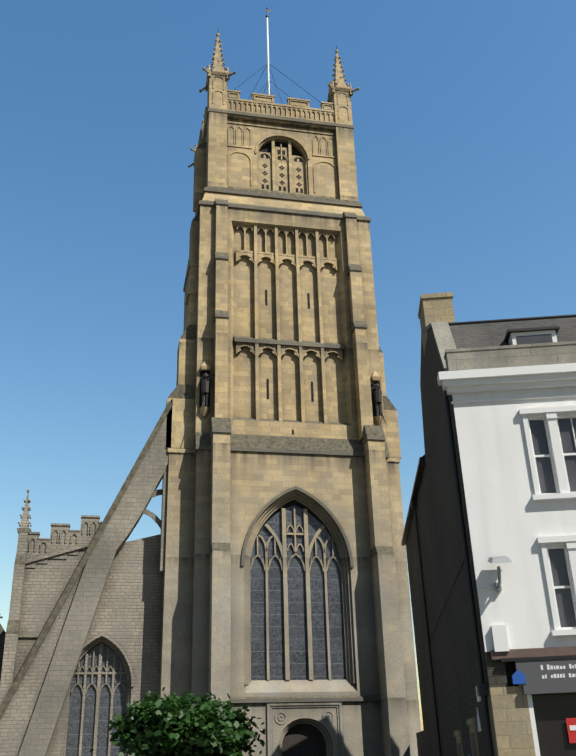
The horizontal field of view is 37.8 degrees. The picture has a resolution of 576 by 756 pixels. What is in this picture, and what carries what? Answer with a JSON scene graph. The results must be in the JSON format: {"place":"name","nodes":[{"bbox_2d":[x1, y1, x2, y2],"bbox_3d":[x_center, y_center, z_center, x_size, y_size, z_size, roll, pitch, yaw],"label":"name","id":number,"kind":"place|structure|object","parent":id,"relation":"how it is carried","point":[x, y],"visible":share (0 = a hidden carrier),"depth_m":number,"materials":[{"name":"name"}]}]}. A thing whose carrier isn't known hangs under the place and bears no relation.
{"place":"outdoors","nodes":[
{"label":"outdoors","id":0,"kind":"place"},
{"bbox_2d":[0,616,5,680],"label":"distant chapel","id":1,"kind":"structure","parent":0,"point":[2,636],"depth_m":47.68,"materials":[{"name":"stone"}]},
{"bbox_2d":[0,564,85,755],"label":"buttress side","id":2,"kind":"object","parent":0,"point":[15,719],"depth_m":40.96,"materials":[{"name":"beige stone"}]},
{"bbox_2d":[18,398,172,755],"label":"flying buttress","id":3,"kind":"structure","parent":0,"point":[141,491],"depth_m":43.63,"materials":[{"name":"stone"}]},
{"bbox_2d":[0,401,172,718],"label":"buttress coping","id":4,"kind":"object","parent":3,"relation":"on","point":[42,636],"visible":0.78,"depth_m":43.61,"materials":[{"name":"grey stone"}]},
{"bbox_2d":[0,0,575,730],"label":"sky","id":5,"kind":"structure","parent":0,"point":[464,111],"materials":[{"name":"blue"}]},
{"bbox_2d":[159,33,420,755],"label":"church tower","id":6,"kind":"structure","parent":0,"point":[219,492],"depth_m":48.20,"materials":[{"name":"stone"}]},
{"bbox_2d":[266,17,269,94],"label":"flagpole","id":7,"kind":"object","parent":6,"relation":"on","point":[268,78],"visible":0.44,"depth_m":67.19,"materials":[{"name":"white metal"}]},
{"bbox_2d":[234,7,320,102],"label":"guy wires","id":8,"kind":"object","parent":7,"relation":"attached to","point":[268,10],"visible":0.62,"depth_m":66.27,"materials":[{"name":"grey metal"}]},
{"bbox_2d":[167,142,400,698],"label":"stone ledges","id":9,"kind":"object","parent":6,"relation":"attached to","point":[181,391],"visible":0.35,"depth_m":48.39,"materials":[{"name":"grey stone"}]},
{"bbox_2d":[183,108,388,702],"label":"stone mouldings","id":10,"kind":"object","parent":6,"relation":"attached to","point":[288,343],"visible":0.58,"depth_m":50.81,"materials":[{"name":"brown stone"}]},
{"bbox_2d":[199,373,385,423],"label":"statues","id":11,"kind":"object","parent":6,"relation":"attached to","point":[206,381],"visible":0.9,"depth_m":48.40,"materials":[{"name":"black stone"}]},
{"bbox_2d":[250,505,345,679],"bbox_3d":[0.443,11.332,45.145,5.040,9.230,0.040,3,-25,-11],"label":"window tracery","id":12,"kind":"object","parent":6,"relation":"in","point":[298,646],"visible":0.73,"depth_m":44.70,"materials":[{"name":"grey glass"}]},
{"bbox_2d":[282,724,325,755],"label":"arched doorway","id":13,"kind":"structure","parent":6,"relation":"in","point":[303,740],"depth_m":42.01,"materials":[{"name":"brown wood"}]},
{"bbox_2d":[199,46,380,542],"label":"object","id":14,"kind":"object","parent":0,"point":[266,148],"visible":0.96,"depth_m":50.88,"materials":[{"name":"brown stone"}]},
{"bbox_2d":[418,292,535,755],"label":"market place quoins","id":15,"kind":"object","parent":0,"point":[511,727],"visible":0.83,"depth_m":18.46,"materials":[{"name":"beige stone"}]},
{"bbox_2d":[401,314,575,755],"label":"gutter","id":16,"kind":"object","parent":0,"point":[482,689],"visible":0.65,"depth_m":21.65,"materials":[{"name":"black metal"}]},
{"bbox_2d":[420,321,575,461],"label":"parapet","id":17,"kind":"structure","parent":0,"point":[452,357],"depth_m":21.92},
{"bbox_2d":[422,317,575,456],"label":"market roof slates","id":18,"kind":"object","parent":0,"point":[479,335],"visible":0.02,"depth_m":24.13,"materials":[{"name":"grey stone"}]},
{"bbox_2d":[452,386,575,651],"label":"building facade","id":19,"kind":"structure","parent":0,"point":[510,519],"depth_m":20.15,"materials":[{"name":"white paint"}]},
{"bbox_2d":[488,556,511,590],"bbox_3d":[4.894,4.453,19.336,0.480,0.770,0.620,-4,-24,3],"label":"wall lamp","id":20,"kind":"object","parent":19,"relation":"attached to","point":[500,559],"visible":1,"depth_m":19.26,"materials":[{"name":"grey metal"}]},
{"bbox_2d":[437,330,575,755],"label":"white trim","id":21,"kind":"structure","parent":19,"relation":"attached to","point":[507,378],"depth_m":21.02,"materials":[{"name":"white paint"}]},
{"bbox_2d":[491,646,575,659],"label":"cornice","id":22,"kind":"structure","parent":19,"relation":"attached to","point":[537,652],"depth_m":18.80,"materials":[{"name":"brown wood"}]},
{"bbox_2d":[515,658,575,694],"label":"shop sign","id":23,"kind":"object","parent":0,"point":[532,672],"depth_m":18.54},
{"bbox_2d":[540,664,575,678],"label":"sign lettering","id":24,"kind":"object","parent":23,"relation":"attached to","point":[557,667],"visible":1,"depth_m":18.58},
{"bbox_2d":[517,334,575,627],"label":"windows","id":25,"kind":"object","parent":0,"point":[565,606],"visible":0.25,"depth_m":20.65,"materials":[{"name":"black glass"}]},
{"bbox_2d":[532,693,575,755],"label":"shop window","id":26,"kind":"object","parent":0,"point":[552,712],"depth_m":18.37,"materials":[{"name":"black glass"}]},
{"bbox_2d":[566,718,575,742],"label":"market place sale signs","id":27,"kind":"object","parent":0,"point":[571,733],"visible":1,"depth_m":18.20,"materials":[{"name":"red plastic"}]},
{"bbox_3d":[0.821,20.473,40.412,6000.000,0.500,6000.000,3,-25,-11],"label":"ground","id":28,"kind":"structure","parent":0,"visible":0},
{"bbox_2d":[0,489,163,755],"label":"aisle","id":29,"kind":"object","parent":28,"relation":"on","point":[126,627],"visible":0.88,"depth_m":44.02,"materials":[{"name":"stone"}]},
{"bbox_2d":[6,555,25,634],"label":"stone ledges","id":30,"kind":"object","parent":29,"relation":"attached to","point":[13,626],"visible":0.68,"depth_m":42.57,"materials":[{"name":"beige stone"}]},
{"bbox_2d":[65,644,126,755],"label":"arched window","id":31,"kind":"structure","parent":29,"relation":"in","point":[74,719],"depth_m":42.62,"materials":[{"name":"grey glass"}]},
{"bbox_2d":[89,687,265,755],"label":"bush","id":32,"kind":"object","parent":28,"relation":"on","point":[159,727],"depth_m":21.38,"materials":[{"name":"green plant"}]},
{"bbox_2d":[406,327,559,755],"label":"wall","id":33,"kind":"structure","parent":28,"relation":"on","point":[454,663],"depth_m":25.67,"materials":[{"name":"black paint"}]},
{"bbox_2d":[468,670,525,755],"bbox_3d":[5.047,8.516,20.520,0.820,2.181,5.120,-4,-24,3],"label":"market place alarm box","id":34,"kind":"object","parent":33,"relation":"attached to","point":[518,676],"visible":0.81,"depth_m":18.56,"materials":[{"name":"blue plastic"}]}
]}

